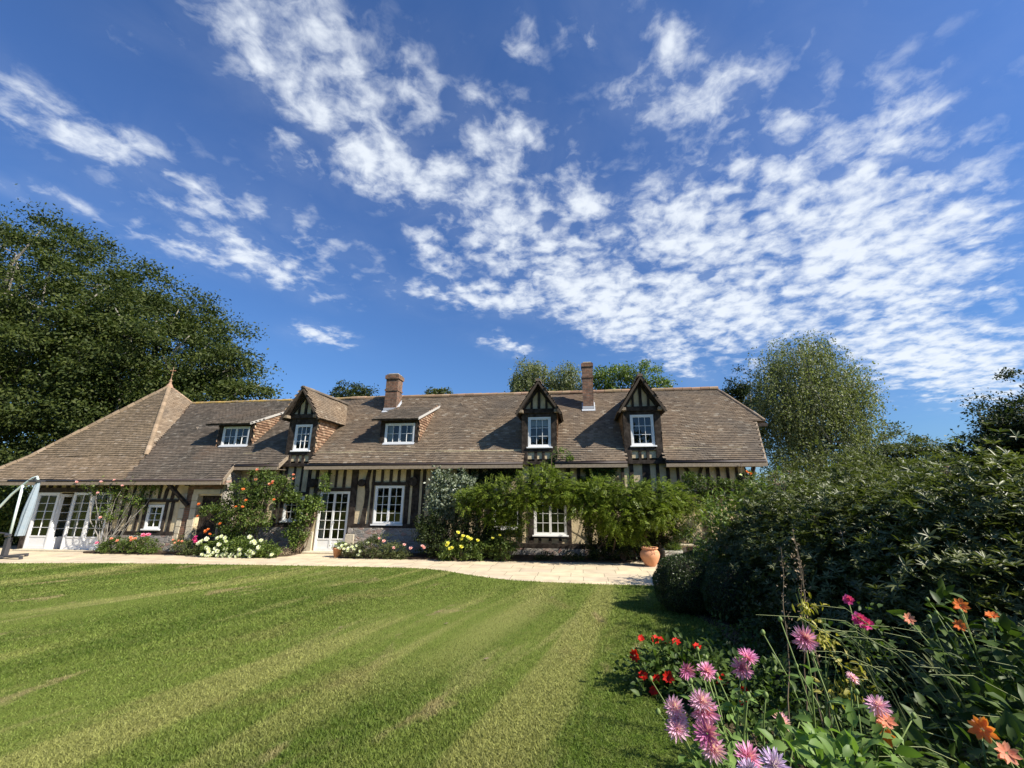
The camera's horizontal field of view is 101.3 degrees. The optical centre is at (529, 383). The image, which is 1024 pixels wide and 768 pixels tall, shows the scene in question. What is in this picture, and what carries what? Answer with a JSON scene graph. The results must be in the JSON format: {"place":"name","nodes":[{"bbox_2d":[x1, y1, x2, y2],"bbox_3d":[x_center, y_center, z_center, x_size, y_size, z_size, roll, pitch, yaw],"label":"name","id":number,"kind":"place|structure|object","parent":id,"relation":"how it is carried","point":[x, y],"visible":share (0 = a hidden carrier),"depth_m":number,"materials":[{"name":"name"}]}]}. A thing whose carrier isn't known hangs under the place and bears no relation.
{"place":"outdoors","nodes":[
{"label":"outdoors","id":0,"kind":"place"},
{"bbox_2d":[0,545,660,584],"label":"terrace","id":1,"kind":"structure","parent":0,"point":[637,572],"depth_m":12.33,"materials":[{"name":"stone"}]},
{"bbox_2d":[0,476,45,559],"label":"parasol","id":2,"kind":"object","parent":1,"relation":"on","point":[26,515],"visible":1,"depth_m":13.69,"materials":[{"name":"white fabric"}]},
{"bbox_2d":[74,475,162,550],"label":"climbing rose","id":3,"kind":"object","parent":1,"relation":"on","point":[134,496],"visible":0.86,"depth_m":15.26,"materials":[{"name":"green plant"}]},
{"bbox_2d":[193,532,283,558],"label":"dahlia plant","id":4,"kind":"object","parent":1,"relation":"on","point":[215,548],"visible":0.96,"depth_m":13.73,"materials":[{"name":"green plant"}]},
{"bbox_2d":[196,463,298,551],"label":"climbing rose","id":5,"kind":"object","parent":1,"relation":"on","point":[255,507],"visible":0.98,"depth_m":14.46,"materials":[{"name":"green plant"}]},
{"bbox_2d":[83,550,632,562],"bbox_3d":[-6.327,5.787,14.132,19.100,0.090,1.200,-2,-15,6],"label":"house border","id":6,"kind":"object","parent":1,"relation":"on","point":[529,558],"visible":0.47,"depth_m":13.42,"materials":[{"name":"soil"}]},
{"bbox_2d":[89,533,164,554],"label":"rose bush","id":7,"kind":"object","parent":6,"relation":"on","point":[123,545],"visible":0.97,"depth_m":14.58,"materials":[{"name":"green plant"}]},
{"bbox_2d":[164,534,201,555],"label":"rose bush","id":8,"kind":"object","parent":6,"relation":"on","point":[186,549],"visible":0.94,"depth_m":14.22,"materials":[{"name":"green plant"}]},
{"bbox_2d":[276,547,300,555],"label":"perennial clump","id":9,"kind":"object","parent":6,"relation":"on","point":[284,552],"visible":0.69,"depth_m":14.12,"materials":[{"name":"brown"}]},
{"bbox_2d":[277,471,334,553],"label":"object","id":10,"kind":"object","parent":6,"relation":"on","point":[301,536],"visible":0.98,"depth_m":14.73,"materials":[{"name":"green plant"}]},
{"bbox_2d":[329,539,347,557],"bbox_3d":[-6.298,5.424,13.871,0.723,0.558,0.502,-2,-15,6],"label":"flower pot","id":11,"kind":"object","parent":6,"relation":"on","point":[336,551],"visible":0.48,"depth_m":13.74,"materials":[{"name":"ceramic"}]},
{"bbox_2d":[338,533,413,559],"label":"rose bush","id":12,"kind":"object","parent":6,"relation":"on","point":[359,550],"visible":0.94,"depth_m":13.50,"materials":[{"name":"green plant"}]},
{"bbox_2d":[409,508,504,559],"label":"garden shrub","id":13,"kind":"object","parent":6,"relation":"on","point":[430,526],"visible":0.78,"depth_m":13.55,"materials":[{"name":"green plant"}]},
{"bbox_2d":[435,531,494,561],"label":"rose bush","id":14,"kind":"object","parent":6,"relation":"on","point":[472,553],"visible":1,"depth_m":12.99,"materials":[{"name":"green plant"}]},
{"bbox_2d":[484,519,527,561],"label":"rose bush","id":15,"kind":"object","parent":6,"relation":"on","point":[509,545],"visible":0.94,"depth_m":13.06,"materials":[{"name":"green plant"}]},
{"bbox_2d":[533,550,555,559],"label":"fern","id":16,"kind":"object","parent":6,"relation":"on","point":[544,556],"visible":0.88,"depth_m":13.02,"materials":[{"name":"green plant"}]},
{"bbox_2d":[562,549,586,561],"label":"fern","id":17,"kind":"object","parent":6,"relation":"on","point":[577,556],"visible":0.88,"depth_m":12.90,"materials":[{"name":"green plant"}]},
{"bbox_2d":[451,455,709,559],"bbox_3d":[1.416,3.775,12.905,8.362,3.364,2.168,-2,-15,6],"label":"wisteria","id":18,"kind":"object","parent":6,"relation":"on","point":[600,502],"visible":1,"depth_m":12.79,"materials":[{"name":"green plant"}]},
{"bbox_2d":[585,548,613,560],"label":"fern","id":19,"kind":"object","parent":6,"relation":"on","point":[592,554],"visible":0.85,"depth_m":12.86,"materials":[{"name":"green plant"}]},
{"bbox_2d":[610,546,632,560],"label":"shrub","id":20,"kind":"object","parent":6,"relation":"on","point":[618,550],"visible":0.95,"depth_m":12.81,"materials":[{"name":"green plant"}]},
{"bbox_2d":[0,362,767,558],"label":"farmhouse","id":21,"kind":"object","parent":1,"relation":"on","point":[379,457],"visible":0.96,"depth_m":15.72,"materials":[{"name":"brown tile"}]},
{"bbox_2d":[22,493,61,548],"bbox_3d":[-18.405,5.167,15.837,0.960,2.060,0.080,-2,-15,6],"label":"french door","id":22,"kind":"structure","parent":21,"relation":"in","point":[38,541],"depth_m":15.75,"materials":[{"name":"white paint"}]},
{"bbox_2d":[47,494,83,548],"bbox_3d":[-17.784,5.255,16.091,0.035,1.980,0.680,-7,-16,23],"label":"french door","id":23,"kind":"structure","parent":21,"relation":"in","point":[54,542],"depth_m":15.92,"materials":[{"name":"white paint"}]},
{"bbox_2d":[60,493,91,549],"bbox_3d":[-16.886,5.121,15.664,0.820,2.060,0.080,-2,-15,6],"label":"french door","id":24,"kind":"structure","parent":21,"relation":"in","point":[68,542],"depth_m":15.58,"materials":[{"name":"white paint"}]},
{"bbox_2d":[79,493,112,549],"bbox_3d":[-16.071,5.097,15.571,0.820,2.060,0.080,-2,-15,6],"label":"french door","id":25,"kind":"structure","parent":21,"relation":"in","point":[85,541],"depth_m":15.46,"materials":[{"name":"white paint"}]},
{"bbox_2d":[140,505,164,530],"bbox_3d":[-13.722,4.875,15.308,0.760,0.885,0.150,-2,-15,6],"label":"window","id":26,"kind":"structure","parent":21,"relation":"in","point":[155,528],"depth_m":15.31,"materials":[{"name":"white paint"}]},
{"bbox_2d":[193,496,221,549],"bbox_3d":[-11.624,5.047,15.206,0.860,1.930,0.050,-2,-15,6],"label":"side door","id":27,"kind":"structure","parent":21,"relation":"in","point":[204,523],"depth_m":15.20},
{"bbox_2d":[279,496,304,521],"bbox_3d":[-8.720,4.611,15.447,0.880,0.925,0.150,-2,-15,6],"label":"window","id":28,"kind":"structure","parent":21,"relation":"in","point":[284,519],"depth_m":15.44,"materials":[{"name":"white paint"}]},
{"bbox_2d":[313,491,349,550],"bbox_3d":[-7.156,4.977,15.198,1.183,2.100,0.175,-3,-15,11],"label":"french door","id":29,"kind":"structure","parent":21,"relation":"in","point":[321,543],"depth_m":15.19,"materials":[{"name":"white paint"}]},
{"bbox_2d":[370,486,404,525],"bbox_3d":[-5.080,4.362,15.071,1.190,1.375,0.150,-2,-15,6],"label":"window","id":30,"kind":"structure","parent":21,"relation":"in","point":[375,523],"depth_m":15.06,"materials":[{"name":"white paint"}]},
{"bbox_2d":[465,468,522,551],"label":"ivy","id":31,"kind":"object","parent":21,"relation":"attached to","point":[483,476],"visible":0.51,"depth_m":14.65,"materials":[{"name":"green plant"}]},
{"bbox_2d":[532,502,568,536],"bbox_3d":[0.696,4.604,14.305,1.220,1.135,0.150,-2,-15,6],"label":"window","id":32,"kind":"structure","parent":21,"relation":"in","point":[536,534],"depth_m":14.22,"materials":[{"name":"white paint"}]},
{"bbox_2d":[547,447,573,484],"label":"ivy","id":33,"kind":"object","parent":21,"relation":"attached to","point":[567,457],"visible":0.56,"depth_m":14.35,"materials":[{"name":"green plant"}]},
{"bbox_2d":[578,467,620,554],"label":"ivy","id":34,"kind":"object","parent":21,"relation":"attached to","point":[611,472],"visible":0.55,"depth_m":14.18,"materials":[{"name":"green plant"}]},
{"bbox_2d":[735,464,754,484],"bbox_3d":[6.826,2.833,13.329,0.604,0.712,0.581,-2,-15,6],"label":"hanging basket","id":35,"kind":"object","parent":21,"relation":"hanging from","point":[742,474],"visible":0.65,"depth_m":13.24,"materials":[{"name":"green"}]},
{"bbox_2d":[422,465,477,554],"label":"climbing shrub","id":36,"kind":"object","parent":1,"relation":"on","point":[441,500],"visible":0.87,"depth_m":14.23,"materials":[{"name":"green plant"}]},
{"bbox_2d":[640,546,659,566],"bbox_3d":[3.469,4.982,12.113,0.562,0.511,0.562,-2,-15,6],"label":"terracotta urn","id":37,"kind":"object","parent":1,"relation":"on","point":[650,556],"visible":1,"depth_m":11.93,"materials":[{"name":"orange ceramic"}]},
{"bbox_2d":[662,540,683,556],"bbox_3d":[4.353,5.040,12.664,0.648,0.664,0.693,-2,-15,6],"label":"planter box","id":38,"kind":"object","parent":1,"relation":"on","point":[669,550],"visible":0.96,"depth_m":12.58,"materials":[{"name":"paint"}]},
{"bbox_2d":[679,543,706,551],"bbox_3d":[5.124,5.261,13.140,1.000,0.500,0.400,-2,-15,6],"label":"stone bench","id":39,"kind":"object","parent":1,"relation":"on","point":[684,547],"visible":0.12,"depth_m":13.06,"materials":[{"name":"stone"}]},
{"bbox_2d":[682,524,700,543],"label":"potted plant","id":40,"kind":"object","parent":39,"relation":"on","point":[695,533],"visible":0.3,"depth_m":13.16,"materials":[{"name":"green plant"}]},
{"bbox_2d":[658,469,781,547],"bbox_3d":[6.000,4.007,12.816,3.885,2.820,1.163,-4,-15,13],"label":"climbing shrub","id":41,"kind":"object","parent":1,"relation":"on","point":[712,483],"visible":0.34,"depth_m":13.09,"materials":[{"name":"green plant"}]},
{"bbox_2d":[0,562,891,767],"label":"lawn","id":42,"kind":"structure","parent":0,"point":[482,620],"depth_m":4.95,"materials":[{"name":"green plant"}]},
{"bbox_2d":[682,611,981,767],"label":"flower bed","id":43,"kind":"object","parent":42,"relation":"on","point":[692,719],"visible":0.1,"depth_m":3.50,"materials":[{"name":"green plant"}]},
{"bbox_2d":[652,553,709,615],"bbox_3d":[2.651,3.399,7.159,1.112,0.973,1.110,-2,-15,6],"label":"box ball","id":44,"kind":"object","parent":43,"relation":"on","point":[678,582],"visible":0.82,"depth_m":6.87,"materials":[{"name":"green plant"}]},
{"bbox_2d":[683,550,715,563],"bbox_3d":[3.562,3.952,8.831,0.988,0.861,0.987,-2,-15,6],"label":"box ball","id":45,"kind":"object","parent":43,"relation":"on","point":[690,552],"visible":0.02,"depth_m":8.84,"materials":[{"name":"green plant"}]},
{"bbox_2d":[611,627,834,727],"bbox_3d":[1.643,2.690,3.671,1.269,0.804,1.740,11,-18,-36],"label":"dahlia plant","id":46,"kind":"object","parent":43,"relation":"on","point":[665,675],"visible":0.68,"depth_m":3.79,"materials":[{"name":"green plant"}]},
{"bbox_2d":[699,560,770,624],"bbox_3d":[3.213,3.261,6.561,1.068,0.934,1.070,-2,-15,6],"label":"box ball","id":47,"kind":"object","parent":43,"relation":"on","point":[715,582],"visible":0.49,"depth_m":6.34,"materials":[{"name":"green plant"}]},
{"bbox_2d":[680,465,827,564],"bbox_3d":[5.091,3.085,8.968,3.814,2.714,2.982,-2,-15,6],"label":"laurel bush","id":48,"kind":"object","parent":43,"relation":"on","point":[716,519],"visible":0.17,"depth_m":9.21,"materials":[{"name":"green plant"}]},
{"bbox_2d":[776,529,831,756],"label":"dry stalks","id":49,"kind":"object","parent":43,"relation":"on","point":[801,578],"visible":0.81,"depth_m":2.98,"materials":[{"name":"plant"}]},
{"bbox_2d":[701,455,916,626],"bbox_3d":[5.048,2.588,7.324,5.151,2.708,3.646,9,-18,-32],"label":"rhododendron bush","id":50,"kind":"object","parent":43,"relation":"on","point":[741,541],"visible":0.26,"depth_m":6.96,"materials":[{"name":"green plant"}]},
{"bbox_2d":[718,568,936,712],"bbox_3d":[3.105,2.881,4.764,1.294,1.280,3.495,-2,-15,6],"label":"garden shrub","id":51,"kind":"object","parent":43,"relation":"on","point":[781,640],"visible":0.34,"depth_m":4.51,"materials":[{"name":"green plant"}]},
{"bbox_2d":[792,588,882,767],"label":"flowering plant","id":52,"kind":"object","parent":43,"relation":"on","point":[856,671],"visible":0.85,"depth_m":2.48,"materials":[{"name":"green plant"}]},
{"bbox_2d":[760,616,922,767],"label":"dahlia plant","id":53,"kind":"object","parent":43,"relation":"on","point":[850,740],"visible":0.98,"depth_m":1.69,"materials":[{"name":"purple plant"}]},
{"bbox_2d":[816,594,934,761],"bbox_3d":[2.078,1.867,2.522,0.485,1.124,0.571,14,-20,-43],"label":"flowering plant","id":54,"kind":"object","parent":43,"relation":"on","point":[849,600],"visible":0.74,"depth_m":2.52,"materials":[{"name":"green plant"}]},
{"bbox_2d":[752,437,1023,705],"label":"rhododendron bush","id":55,"kind":"object","parent":43,"relation":"on","point":[830,539],"visible":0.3,"depth_m":4.75,"materials":[{"name":"green plant"}]},
{"bbox_2d":[756,605,1023,767],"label":"grass clump","id":56,"kind":"object","parent":43,"relation":"on","point":[913,702],"visible":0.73,"depth_m":2.12,"materials":[{"name":"green plant"}]},
{"bbox_2d":[833,410,1023,739],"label":"rhododendron bush","id":57,"kind":"object","parent":43,"relation":"on","point":[984,591],"visible":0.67,"depth_m":3.55,"materials":[{"name":"green plant"}]},
{"bbox_2d":[887,578,1023,765],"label":"dahlia plant","id":58,"kind":"object","parent":43,"relation":"on","point":[1007,678],"visible":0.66,"depth_m":2.18,"materials":[{"name":"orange plant"}]},
{"bbox_2d":[935,673,1023,767],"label":"dahlia plant","id":59,"kind":"object","parent":43,"relation":"on","point":[1006,754],"visible":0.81,"depth_m":1.81,"materials":[{"name":"orange plant"}]},
{"bbox_2d":[0,0,1023,489],"label":"sky","id":60,"kind":"structure","parent":0,"point":[435,194],"materials":[{"name":"blue"}]},
{"bbox_2d":[648,647,874,767],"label":"dahlia plant","id":61,"kind":"object","parent":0,"point":[709,740],"visible":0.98,"depth_m":1.70,"materials":[{"name":"pink plant"}]},
{"bbox_2d":[689,611,985,767],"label":"ground cover","id":62,"kind":"object","parent":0,"point":[724,644],"visible":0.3,"depth_m":3.34,"materials":[{"name":"green plant"}]},
{"bbox_2d":[839,703,1023,767],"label":"flowering plant","id":63,"kind":"object","parent":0,"point":[1007,724],"visible":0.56,"depth_m":1.73,"materials":[{"name":"green plant"}]},
{"label":"ground","id":64,"kind":"structure","parent":0,"visible":0},
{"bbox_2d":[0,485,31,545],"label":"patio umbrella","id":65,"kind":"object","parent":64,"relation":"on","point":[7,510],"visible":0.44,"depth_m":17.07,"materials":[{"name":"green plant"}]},
{"bbox_2d":[0,446,33,507],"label":"garden bush","id":66,"kind":"object","parent":64,"relation":"on","point":[6,461],"visible":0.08,"depth_m":23.42,"materials":[{"name":"green plant"}]},
{"bbox_2d":[0,184,185,465],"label":"beech tree","id":67,"kind":"object","parent":64,"relation":"on","point":[51,261],"visible":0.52,"depth_m":29.54,"materials":[{"name":"green plant"}]},
{"bbox_2d":[0,265,290,451],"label":"beech tree","id":68,"kind":"object","parent":64,"relation":"on","point":[113,364],"visible":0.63,"depth_m":26.43,"materials":[{"name":"green plant"}]},
{"bbox_2d":[329,380,379,397],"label":"tree","id":69,"kind":"object","parent":64,"relation":"on","point":[358,388],"visible":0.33,"depth_m":42.92,"materials":[{"name":"green plant"}]},
{"bbox_2d":[422,386,452,394],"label":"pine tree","id":70,"kind":"object","parent":64,"relation":"on","point":[439,391],"visible":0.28,"depth_m":42.17,"materials":[{"name":"green plant"}]},
{"bbox_2d":[504,352,551,391],"bbox_3d":[-0.017,3.687,26.170,3.704,11.449,3.387,7,-17,-26],"label":"birch tree","id":71,"kind":"object","parent":64,"relation":"on","point":[526,382],"visible":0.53,"depth_m":26.49,"materials":[{"name":"green plant"}]},
{"bbox_2d":[544,360,581,392],"bbox_3d":[2.123,3.679,26.197,3.267,11.441,3.549,6,-16,-21],"label":"birch tree","id":72,"kind":"object","parent":64,"relation":"on","point":[566,380],"visible":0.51,"depth_m":26.77,"materials":[{"name":"green plant"}]},
{"bbox_2d":[578,359,681,389],"bbox_3d":[6.183,3.676,25.355,6.345,11.037,3.460,-2,-15,6],"label":"willow tree","id":73,"kind":"object","parent":64,"relation":"on","point":[625,375],"visible":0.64,"depth_m":25.95,"materials":[{"name":"green plant"}]},
{"bbox_2d":[579,511,681,562],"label":"garden shrub","id":74,"kind":"object","parent":64,"relation":"on","point":[664,539],"visible":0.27,"depth_m":13.20,"materials":[{"name":"green plant"}]},
{"bbox_2d":[720,364,777,491],"bbox_3d":[12.339,3.678,23.575,4.552,10.150,3.447,-2,-15,6],"label":"tree","id":75,"kind":"object","parent":64,"relation":"on","point":[738,395],"visible":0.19,"depth_m":24.00,"materials":[{"name":"green plant"}]},
{"bbox_2d":[735,330,896,482],"bbox_3d":[14.029,2.398,20.530,6.772,11.110,4.915,-2,-15,6],"label":"tree","id":76,"kind":"object","parent":64,"relation":"on","point":[808,406],"visible":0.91,"depth_m":20.05,"materials":[{"name":"green plant"}]},
{"bbox_2d":[752,436,913,497],"bbox_3d":[11.819,4.320,16.199,7.978,4.647,5.970,-2,-15,6],"label":"garden bush","id":77,"kind":"object","parent":64,"relation":"on","point":[865,472],"visible":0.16,"depth_m":16.43,"materials":[{"name":"green plant"}]},
{"bbox_2d":[828,420,976,483],"bbox_3d":[25.904,6.278,28.501,11.158,7.720,6.900,-2,-15,6],"label":"oak tree","id":78,"kind":"object","parent":64,"relation":"on","point":[911,447],"visible":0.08,"depth_m":28.09,"materials":[{"name":"green plant"}]},
{"bbox_2d":[842,441,1020,513],"bbox_3d":[17.264,4.691,17.603,8.477,4.540,4.711,-2,-15,6],"label":"garden bush","id":79,"kind":"object","parent":64,"relation":"on","point":[891,462],"visible":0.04,"depth_m":17.69,"materials":[{"name":"green plant"}]},
{"bbox_2d":[924,367,1023,481],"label":"oak tree","id":80,"kind":"object","parent":64,"relation":"on","point":[1009,416],"visible":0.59,"depth_m":18.43,"materials":[{"name":"green plant"}]}
]}

